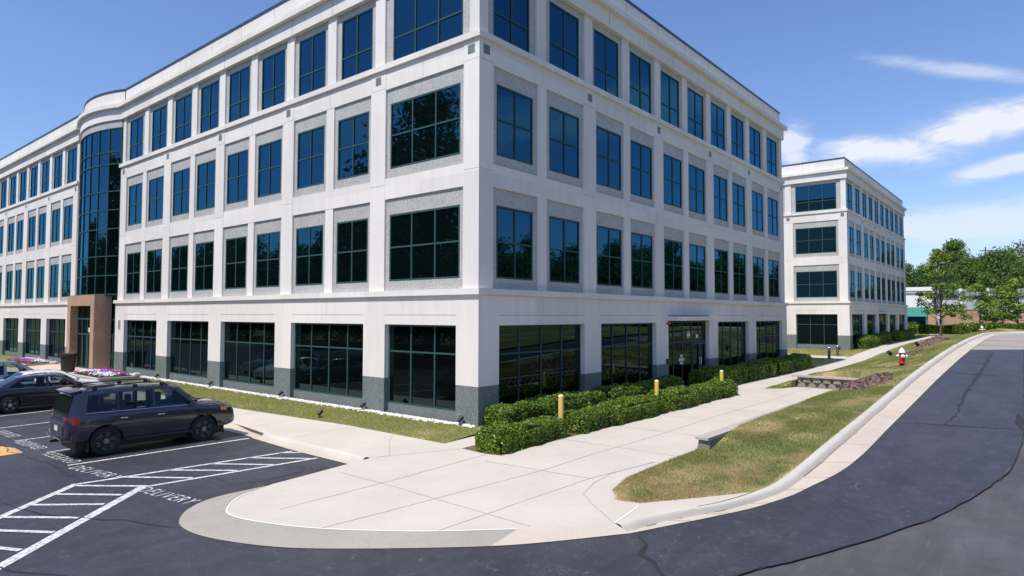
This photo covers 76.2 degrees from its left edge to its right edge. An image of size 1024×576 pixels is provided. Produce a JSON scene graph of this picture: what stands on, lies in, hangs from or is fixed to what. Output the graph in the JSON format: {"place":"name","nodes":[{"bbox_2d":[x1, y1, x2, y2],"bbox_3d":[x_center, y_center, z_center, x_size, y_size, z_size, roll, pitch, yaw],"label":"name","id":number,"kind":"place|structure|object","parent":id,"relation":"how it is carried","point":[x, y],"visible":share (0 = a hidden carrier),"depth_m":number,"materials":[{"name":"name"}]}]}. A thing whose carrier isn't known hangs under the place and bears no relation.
{"place":"outdoors","nodes":[
{"label":"outdoors","id":0,"kind":"place"},
{"bbox_2d":[123,378,480,442],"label":"lawn","id":1,"kind":"structure","parent":0,"point":[362,419],"depth_m":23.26,"materials":[{"name":"green plant"}]},
{"bbox_2d":[127,373,475,427],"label":"pebbles","id":2,"kind":"object","parent":1,"relation":"on","point":[424,419],"visible":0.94,"depth_m":26.34,"materials":[{"name":"grey gravel"}]},
{"bbox_2d":[179,486,516,548],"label":"exposed aggregate ramp","id":3,"kind":"structure","parent":0,"point":[211,518],"depth_m":11.72,"materials":[{"name":"grey concrete"}]},
{"bbox_2d":[10,333,976,548],"bbox_3d":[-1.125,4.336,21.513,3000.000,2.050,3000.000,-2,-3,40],"label":"ground","id":4,"kind":"structure","parent":0,"point":[946,335],"depth_m":16.37,"materials":[{"name":"grey concrete"}]},
{"bbox_2d":[69,367,136,383],"bbox_3d":[-24.337,5.130,38.700,4.900,0.644,2.070,-2,-3,40],"label":"flower bed","id":5,"kind":"object","parent":4,"relation":"on","point":[102,374],"visible":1,"depth_m":37.70,"materials":[{"name":"plant"}]},
{"bbox_2d":[0,0,788,440],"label":"office building","id":6,"kind":"structure","parent":4,"relation":"on","point":[454,210],"depth_m":29.31,"materials":[{"name":"white concrete"}]},
{"bbox_2d":[5,318,18,351],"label":"ground floor window","id":7,"kind":"structure","parent":6,"relation":"in","point":[11,343],"depth_m":57.13,"materials":[{"name":"green glass"}]},
{"bbox_2d":[25,318,40,355],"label":"ground floor window","id":8,"kind":"structure","parent":6,"relation":"in","point":[33,325],"depth_m":53.19,"materials":[{"name":"green glass"}]},
{"bbox_2d":[48,319,65,357],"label":"ground floor window","id":9,"kind":"structure","parent":6,"relation":"in","point":[56,326],"depth_m":49.43,"materials":[{"name":"green glass"}]},
{"bbox_2d":[126,252,140,293],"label":"window","id":10,"kind":"structure","parent":6,"relation":"in","point":[133,259],"depth_m":40.38,"materials":[{"name":"black glass"}]},
{"bbox_2d":[128,183,141,225],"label":"window","id":11,"kind":"structure","parent":6,"relation":"in","point":[135,191],"depth_m":40.56,"materials":[{"name":"blue glass"}]},
{"bbox_2d":[130,116,143,159],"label":"window","id":12,"kind":"structure","parent":6,"relation":"in","point":[136,126],"depth_m":40.95,"materials":[{"name":"blue glass"}]},
{"bbox_2d":[126,320,156,370],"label":"ground floor window","id":13,"kind":"structure","parent":6,"relation":"in","point":[141,334],"depth_m":39.33,"materials":[{"name":"black glass"}]},
{"bbox_2d":[146,249,161,292],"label":"window","id":14,"kind":"structure","parent":6,"relation":"in","point":[154,257],"depth_m":38.43,"materials":[{"name":"black glass"}]},
{"bbox_2d":[148,176,163,221],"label":"window","id":15,"kind":"structure","parent":6,"relation":"in","point":[156,185],"depth_m":38.61,"materials":[{"name":"blue glass"}]},
{"bbox_2d":[152,105,166,151],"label":"window","id":16,"kind":"structure","parent":6,"relation":"in","point":[159,119],"depth_m":38.79,"materials":[{"name":"blue glass"}]},
{"bbox_2d":[171,245,187,291],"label":"window","id":17,"kind":"structure","parent":6,"relation":"in","point":[179,259],"depth_m":36.31,"materials":[{"name":"black glass"}]},
{"bbox_2d":[172,167,189,215],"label":"window","id":18,"kind":"structure","parent":6,"relation":"in","point":[181,179],"depth_m":36.47,"materials":[{"name":"blue glass"}]},
{"bbox_2d":[175,93,191,142],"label":"window","id":19,"kind":"structure","parent":6,"relation":"in","point":[183,115],"depth_m":36.76,"materials":[{"name":"blue glass"}]},
{"bbox_2d":[170,321,207,377],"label":"ground floor window","id":20,"kind":"structure","parent":6,"relation":"in","point":[189,339],"depth_m":35.26,"materials":[{"name":"black glass"}]},
{"bbox_2d":[195,241,213,290],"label":"window","id":21,"kind":"structure","parent":6,"relation":"in","point":[204,253],"depth_m":34.41,"materials":[{"name":"black glass"}]},
{"bbox_2d":[196,159,215,210],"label":"window","id":22,"kind":"structure","parent":6,"relation":"in","point":[205,171],"depth_m":34.58,"materials":[{"name":"blue glass"}]},
{"bbox_2d":[200,80,218,133],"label":"window","id":23,"kind":"structure","parent":6,"relation":"in","point":[209,119],"depth_m":34.76,"materials":[{"name":"blue glass"}]},
{"bbox_2d":[225,236,246,288],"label":"window","id":24,"kind":"structure","parent":6,"relation":"in","point":[235,262],"depth_m":32.29,"materials":[{"name":"black glass"}]},
{"bbox_2d":[227,149,247,203],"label":"window","id":25,"kind":"structure","parent":6,"relation":"in","point":[237,164],"depth_m":32.47,"materials":[{"name":"blue glass"}]},
{"bbox_2d":[229,66,249,122],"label":"window","id":26,"kind":"structure","parent":6,"relation":"in","point":[239,89],"depth_m":32.75,"materials":[{"name":"blue glass"}]},
{"bbox_2d":[224,322,274,386],"bbox_3d":[-12.499,3.097,31.181,5.036,2.938,0.064,-2,-3,40],"label":"ground floor window","id":27,"kind":"structure","parent":6,"relation":"in","point":[248,346],"depth_m":31.18,"materials":[{"name":"black glass"}]},
{"bbox_2d":[256,231,279,287],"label":"window","id":28,"kind":"structure","parent":6,"relation":"in","point":[268,244],"depth_m":30.36,"materials":[{"name":"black glass"}]},
{"bbox_2d":[257,139,281,197],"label":"window","id":29,"kind":"structure","parent":6,"relation":"in","point":[269,154],"depth_m":30.55,"materials":[{"name":"blue glass"}]},
{"bbox_2d":[261,49,285,110],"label":"window","id":30,"kind":"structure","parent":6,"relation":"in","point":[273,66],"depth_m":30.72,"materials":[{"name":"blue glass"}]},
{"bbox_2d":[295,225,322,285],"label":"window","id":31,"kind":"structure","parent":6,"relation":"in","point":[309,240],"depth_m":28.21,"materials":[{"name":"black glass"}]},
{"bbox_2d":[297,125,324,188],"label":"window","id":32,"kind":"structure","parent":6,"relation":"in","point":[311,143],"depth_m":28.40,"materials":[{"name":"blue glass"}]},
{"bbox_2d":[299,30,325,95],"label":"window","id":33,"kind":"structure","parent":6,"relation":"in","point":[312,50],"depth_m":28.68,"materials":[{"name":"blue glass"}]},
{"bbox_2d":[294,323,362,398],"bbox_3d":[-7.593,2.940,27.113,5.079,2.938,0.064,-2,-3,40],"label":"ground floor window","id":34,"kind":"structure","parent":6,"relation":"in","point":[328,356],"depth_m":27.08,"materials":[{"name":"black glass"}]},
{"bbox_2d":[336,218,367,283],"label":"window","id":35,"kind":"structure","parent":6,"relation":"in","point":[352,236],"depth_m":26.29,"materials":[{"name":"black glass"}]},
{"bbox_2d":[337,111,368,180],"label":"window","id":36,"kind":"structure","parent":6,"relation":"in","point":[353,132],"depth_m":26.47,"materials":[{"name":"blue glass"}]},
{"bbox_2d":[341,7,372,79],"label":"window","id":37,"kind":"structure","parent":6,"relation":"in","point":[357,31],"depth_m":26.64,"materials":[{"name":"blue glass"}]},
{"bbox_2d":[388,324,455,410],"bbox_3d":[-3.203,2.798,23.471,3.740,2.938,0.064,-2,-3,40],"label":"ground floor window","id":38,"kind":"structure","parent":6,"relation":"in","point":[422,358],"depth_m":23.47,"materials":[{"name":"black glass"}]},
{"bbox_2d":[389,205,459,280],"bbox_3d":[-3.207,-1.563,23.635,3.719,2.529,0.064,-2,-3,40],"label":"window","id":39,"kind":"structure","parent":6,"relation":"in","point":[423,244],"depth_m":23.57,"materials":[{"name":"black glass"}]},
{"bbox_2d":[390,82,460,168],"bbox_3d":[-3.198,-5.841,23.812,3.719,2.508,0.064,-2,-3,40],"label":"window","id":40,"kind":"structure","parent":6,"relation":"in","point":[424,127],"depth_m":23.74,"materials":[{"name":"blue glass"}]},
{"bbox_2d":[393,0,462,60],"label":"window","id":41,"kind":"structure","parent":6,"relation":"in","point":[418,25],"depth_m":24.14,"materials":[{"name":"blue glass"}]},
{"bbox_2d":[493,0,528,52],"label":"window","id":42,"kind":"structure","parent":6,"relation":"in","point":[510,17],"depth_m":23.73,"materials":[{"name":"blue glass"}]},
{"bbox_2d":[496,205,532,280],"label":"window","id":43,"kind":"structure","parent":6,"relation":"in","point":[514,227],"depth_m":23.34,"materials":[{"name":"blue glass"}]},
{"bbox_2d":[496,84,532,164],"bbox_3d":[0.097,-5.845,23.548,0.064,2.508,2.051,-2,-3,40],"label":"window","id":44,"kind":"structure","parent":6,"relation":"in","point":[514,109],"depth_m":23.52,"materials":[{"name":"blue glass"}]},
{"bbox_2d":[499,324,580,408],"bbox_3d":[1.067,2.846,24.414,0.064,2.938,5.281,-2,-3,40],"label":"ground floor window","id":45,"kind":"structure","parent":6,"relation":"in","point":[534,360],"depth_m":24.30,"materials":[{"name":"black glass"}]},
{"bbox_2d":[549,106,578,178],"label":"window","id":46,"kind":"structure","parent":6,"relation":"in","point":[563,126],"depth_m":25.89,"materials":[{"name":"blue glass"}]},
{"bbox_2d":[549,1,578,77],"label":"window","id":47,"kind":"structure","parent":6,"relation":"in","point":[563,26],"depth_m":26.18,"materials":[{"name":"blue glass"}]},
{"bbox_2d":[549,216,579,283],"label":"window","id":48,"kind":"structure","parent":6,"relation":"in","point":[564,265],"depth_m":25.71,"materials":[{"name":"blue glass"}]},
{"bbox_2d":[594,29,618,97],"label":"window","id":49,"kind":"structure","parent":6,"relation":"in","point":[605,49],"depth_m":28.64,"materials":[{"name":"blue glass"}]},
{"bbox_2d":[596,125,620,190],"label":"window","id":50,"kind":"structure","parent":6,"relation":"in","point":[608,143],"depth_m":28.48,"materials":[{"name":"blue glass"}]},
{"bbox_2d":[597,225,621,286],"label":"window","id":51,"kind":"structure","parent":6,"relation":"in","point":[609,240],"depth_m":28.33,"materials":[{"name":"blue glass"}]},
{"bbox_2d":[601,323,652,385],"bbox_3d":[5.125,3.057,29.299,0.064,2.938,4.919,-2,-3,40],"label":"ground floor window","id":52,"kind":"structure","parent":6,"relation":"in","point":[626,348],"depth_m":29.30,"materials":[{"name":"black glass"}]},
{"bbox_2d":[630,51,650,113],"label":"window","id":53,"kind":"structure","parent":6,"relation":"in","point":[640,69],"depth_m":31.03,"materials":[{"name":"blue glass"}]},
{"bbox_2d":[631,140,651,199],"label":"window","id":54,"kind":"structure","parent":6,"relation":"in","point":[641,155],"depth_m":30.74,"materials":[{"name":"blue glass"}]},
{"bbox_2d":[631,232,652,288],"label":"window","id":55,"kind":"structure","parent":6,"relation":"in","point":[641,245],"depth_m":30.55,"materials":[{"name":"blue glass"}]},
{"bbox_2d":[661,71,678,127],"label":"window","id":56,"kind":"structure","parent":6,"relation":"in","point":[669,85],"depth_m":33.41,"materials":[{"name":"blue glass"}]},
{"bbox_2d":[663,153,681,207],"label":"window","id":57,"kind":"structure","parent":6,"relation":"in","point":[672,167],"depth_m":33.26,"materials":[{"name":"blue glass"}]},
{"bbox_2d":[664,239,682,290],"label":"window","id":58,"kind":"structure","parent":6,"relation":"in","point":[673,276],"depth_m":33.07,"materials":[{"name":"black glass"}]},
{"bbox_2d":[687,87,703,139],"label":"window","id":59,"kind":"structure","parent":6,"relation":"in","point":[695,100],"depth_m":35.78,"materials":[{"name":"blue glass"}]},
{"bbox_2d":[689,164,704,214],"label":"window","id":60,"kind":"structure","parent":6,"relation":"in","point":[696,175],"depth_m":35.51,"materials":[{"name":"blue glass"}]},
{"bbox_2d":[689,244,705,291],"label":"window","id":61,"kind":"structure","parent":6,"relation":"in","point":[697,272],"depth_m":35.31,"materials":[{"name":"blue glass"}]},
{"bbox_2d":[711,102,724,150],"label":"window","id":62,"kind":"structure","parent":6,"relation":"in","point":[717,113],"depth_m":38.16,"materials":[{"name":"blue glass"}]},
{"bbox_2d":[713,174,726,220],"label":"window","id":63,"kind":"structure","parent":6,"relation":"in","point":[720,184],"depth_m":38.02,"materials":[{"name":"blue glass"}]},
{"bbox_2d":[714,249,727,293],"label":"window","id":64,"kind":"structure","parent":6,"relation":"in","point":[720,256],"depth_m":37.84,"materials":[{"name":"blue glass"}]},
{"bbox_2d":[718,321,745,365],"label":"ground floor window","id":65,"kind":"structure","parent":6,"relation":"in","point":[731,335],"depth_m":38.93,"materials":[{"name":"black glass"}]},
{"bbox_2d":[731,114,743,159],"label":"window","id":66,"kind":"structure","parent":6,"relation":"in","point":[737,149],"depth_m":40.50,"materials":[{"name":"blue glass"}]},
{"bbox_2d":[732,182,744,226],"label":"window","id":67,"kind":"structure","parent":6,"relation":"in","point":[738,191],"depth_m":40.21,"materials":[{"name":"blue glass"}]},
{"bbox_2d":[733,252,745,294],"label":"window","id":68,"kind":"structure","parent":6,"relation":"in","point":[739,261],"depth_m":40.03,"materials":[{"name":"blue glass"}]},
{"bbox_2d":[752,190,762,231],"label":"window","id":69,"kind":"structure","parent":6,"relation":"in","point":[757,198],"depth_m":42.75,"materials":[{"name":"blue glass"}]},
{"bbox_2d":[753,256,763,295],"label":"window","id":70,"kind":"structure","parent":6,"relation":"in","point":[758,263],"depth_m":42.60,"materials":[{"name":"blue glass"}]},
{"bbox_2d":[756,321,779,358],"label":"ground floor window","id":71,"kind":"structure","parent":6,"relation":"in","point":[767,332],"depth_m":43.80,"materials":[{"name":"black glass"}]},
{"bbox_2d":[615,331,1023,534],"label":"kerb","id":72,"kind":"structure","parent":4,"relation":"on","point":[798,473],"depth_m":14.99,"materials":[{"name":"concrete"}]},
{"bbox_2d":[782,157,907,350],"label":"office building","id":73,"kind":"structure","parent":4,"relation":"on","point":[844,263],"depth_m":64.27,"materials":[{"name":"white concrete"}]},
{"bbox_2d":[795,182,835,211],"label":"window","id":74,"kind":"structure","parent":73,"relation":"in","point":[820,196],"depth_m":63.66,"materials":[{"name":"blue glass"}]},
{"bbox_2d":[795,226,836,253],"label":"window","id":75,"kind":"structure","parent":73,"relation":"in","point":[817,239],"depth_m":63.46,"materials":[{"name":"blue glass"}]},
{"bbox_2d":[796,271,836,297],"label":"window","id":76,"kind":"structure","parent":73,"relation":"in","point":[813,283],"depth_m":63.29,"materials":[{"name":"blue glass"}]},
{"bbox_2d":[797,314,837,344],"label":"ground floor window","id":77,"kind":"structure","parent":73,"relation":"in","point":[815,329],"depth_m":63.12,"materials":[{"name":"black glass"}]},
{"bbox_2d":[906,287,935,324],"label":"commercial building","id":78,"kind":"structure","parent":4,"relation":"on","point":[916,314],"depth_m":113.16,"materials":[{"name":"white"}]},
{"bbox_2d":[915,248,966,335],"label":"tree","id":79,"kind":"object","parent":4,"relation":"on","point":[938,256],"visible":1,"depth_m":87.97,"materials":[{"name":"green plant"}]},
{"bbox_2d":[926,238,978,281],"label":"tree","id":80,"kind":"object","parent":4,"relation":"on","point":[955,249],"visible":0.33,"depth_m":150.42,"materials":[{"name":"green plant"}]},
{"bbox_2d":[944,254,988,288],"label":"tree","id":81,"kind":"object","parent":4,"relation":"on","point":[968,266],"visible":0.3,"depth_m":141.86,"materials":[{"name":"green plant"}]},
{"bbox_2d":[957,283,1000,323],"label":"tree","id":82,"kind":"object","parent":4,"relation":"on","point":[981,307],"visible":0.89,"depth_m":95.61,"materials":[{"name":"green plant"}]},
{"bbox_2d":[935,288,1023,324],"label":"commercial wing","id":83,"kind":"structure","parent":4,"relation":"on","point":[951,300],"depth_m":110.81,"materials":[{"name":"white paint"}]},
{"bbox_2d":[967,246,1023,286],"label":"tree","id":84,"kind":"object","parent":4,"relation":"on","point":[1000,267],"visible":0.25,"depth_m":140.19,"materials":[{"name":"green plant"}]},
{"bbox_2d":[985,276,1023,322],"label":"tree","id":85,"kind":"object","parent":4,"relation":"on","point":[1015,283],"visible":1,"depth_m":89.30,"materials":[{"name":"green plant"}]},
{"bbox_2d":[0,336,1023,575],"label":"road","id":86,"kind":"structure","parent":0,"point":[951,437],"depth_m":13.38,"materials":[{"name":"grey asphalt"}]},
{"bbox_2d":[0,373,99,412],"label":"parked car","id":87,"kind":"object","parent":86,"relation":"on","point":[15,393],"visible":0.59,"depth_m":27.04,"materials":[{"name":"black paint"}]},
{"bbox_2d":[0,369,104,384],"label":"kerb","id":88,"kind":"object","parent":86,"relation":"on","point":[54,379],"visible":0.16,"depth_m":30.17,"materials":[{"name":"white concrete"}]},
{"bbox_2d":[46,378,233,455],"bbox_3d":[-11.330,3.824,20.138,2.177,1.992,4.880,-2,-3,42],"label":"parked car","id":89,"kind":"object","parent":86,"relation":"on","point":[104,419],"visible":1,"depth_m":19.08,"materials":[{"name":"grey paint"}]},
{"bbox_2d":[224,425,356,463],"bbox_3d":[-34.095,5.657,42.545,78.350,0.009,0.807,-2,-3,40],"label":"car park gutter","id":90,"kind":"object","parent":86,"relation":"on","point":[254,435],"visible":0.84,"depth_m":19.50,"materials":[{"name":"beige concrete"}]},
{"bbox_2d":[0,0,1023,280],"label":"sky","id":91,"kind":"structure","parent":0,"point":[925,98],"materials":[{"name":"blue"}]},
{"bbox_2d":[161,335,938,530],"bbox_3d":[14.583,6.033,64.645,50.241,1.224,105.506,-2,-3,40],"label":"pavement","id":92,"kind":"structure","parent":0,"point":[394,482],"depth_m":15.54,"materials":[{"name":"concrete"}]},
{"bbox_2d":[225,422,367,460],"bbox_3d":[-33.933,5.631,42.741,78.350,0.217,0.680,-2,-3,40],"label":"car park kerb","id":93,"kind":"object","parent":92,"relation":"on","point":[318,448],"visible":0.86,"depth_m":19.43,"materials":[{"name":"concrete"}]},
{"bbox_2d":[463,369,804,454],"bbox_3d":[9.526,5.065,31.820,3.160,0.105,34.700,-2,-3,40],"label":"planting bed","id":94,"kind":"object","parent":92,"relation":"on","point":[473,447],"visible":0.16,"depth_m":19.45,"materials":[{"name":"brown soil"}]},
{"bbox_2d":[475,415,567,454],"bbox_3d":[0.345,4.206,19.168,1.294,0.787,3.524,-2,-3,40],"label":"hedge","id":95,"kind":"object","parent":94,"relation":"on","point":[505,437],"visible":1,"depth_m":18.41,"materials":[{"name":"green plant"}]},
{"bbox_2d":[484,390,606,424],"bbox_3d":[1.393,4.251,23.551,1.367,0.982,6.370,-2,-3,40],"label":"hedge","id":96,"kind":"object","parent":94,"relation":"on","point":[528,407],"visible":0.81,"depth_m":22.49,"materials":[{"name":"green plant"}]},
{"bbox_2d":[555,394,665,433],"bbox_3d":[3.625,4.311,23.052,1.435,0.830,6.128,-2,-3,40],"label":"hedge","id":97,"kind":"object","parent":94,"relation":"on","point":[622,410],"visible":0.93,"depth_m":22.28,"materials":[{"name":"green plant"}]},
{"bbox_2d":[592,375,684,400],"bbox_3d":[5.703,4.467,28.615,1.581,0.979,6.562,-2,-3,40],"label":"hedge","id":98,"kind":"object","parent":94,"relation":"on","point":[616,390],"visible":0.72,"depth_m":27.55,"materials":[{"name":"green plant"}]},
{"bbox_2d":[647,377,738,410],"bbox_3d":[7.933,4.516,28.268,1.482,0.866,7.213,-2,-3,40],"label":"hedge","id":99,"kind":"object","parent":94,"relation":"on","point":[679,397],"visible":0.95,"depth_m":27.33,"materials":[{"name":"green plant"}]},
{"bbox_2d":[687,364,748,385],"bbox_3d":[11.108,4.654,34.866,1.748,1.150,5.199,-2,-3,40],"label":"hedge","id":100,"kind":"object","parent":94,"relation":"on","point":[738,375],"visible":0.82,"depth_m":33.91,"materials":[{"name":"green plant"}]},
{"bbox_2d":[730,359,776,381],"bbox_3d":[14.239,4.819,38.649,1.758,1.134,4.394,-2,-3,40],"label":"hedge","id":101,"kind":"object","parent":94,"relation":"on","point":[759,369],"visible":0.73,"depth_m":38.09,"materials":[{"name":"green plant"}]},
{"bbox_2d":[492,523,628,545],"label":"pavement ramp","id":102,"kind":"structure","parent":0,"point":[527,536],"depth_m":11.74,"materials":[{"name":"beige concrete"}]},
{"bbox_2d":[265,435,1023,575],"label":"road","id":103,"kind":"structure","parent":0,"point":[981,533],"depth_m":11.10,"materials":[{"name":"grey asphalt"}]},
{"bbox_2d":[628,333,1010,532],"bbox_3d":[27.491,4.450,38.818,73.230,2.393,11.830,2,-3,-39],"label":"gutter","id":104,"kind":"object","parent":103,"relation":"on","point":[856,444],"visible":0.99,"depth_m":18.49,"materials":[{"name":"beige concrete"}]},
{"bbox_2d":[611,328,1023,507],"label":"grass bank","id":105,"kind":"structure","parent":0,"point":[856,374],"depth_m":17.51,"materials":[{"name":"green plant"}]},
{"bbox_2d":[695,374,858,449],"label":"retaining wall","id":106,"kind":"structure","parent":105,"relation":"on","point":[708,440],"depth_m":32.37,"materials":[{"name":"grey concrete"}]},
{"bbox_2d":[767,345,952,389],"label":"grass","id":107,"kind":"structure","parent":105,"relation":"on","point":[885,362],"depth_m":34.68,"materials":[{"name":"green plant"}]},
{"bbox_2d":[838,371,893,389],"bbox_3d":[15.814,4.199,28.986,1.979,0.548,6.745,-2,-3,40],"label":"mulch bed","id":108,"kind":"object","parent":105,"relation":"on","point":[877,383],"visible":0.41,"depth_m":27.33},
{"bbox_2d":[845,329,1007,366],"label":"grass","id":109,"kind":"structure","parent":105,"relation":"on","point":[946,342],"depth_m":52.24,"materials":[{"name":"green plant"}]},
{"bbox_2d":[971,333,1023,349],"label":"block paving","id":110,"kind":"structure","parent":0,"point":[1013,341],"depth_m":43.63,"materials":[{"name":"grey concrete"}]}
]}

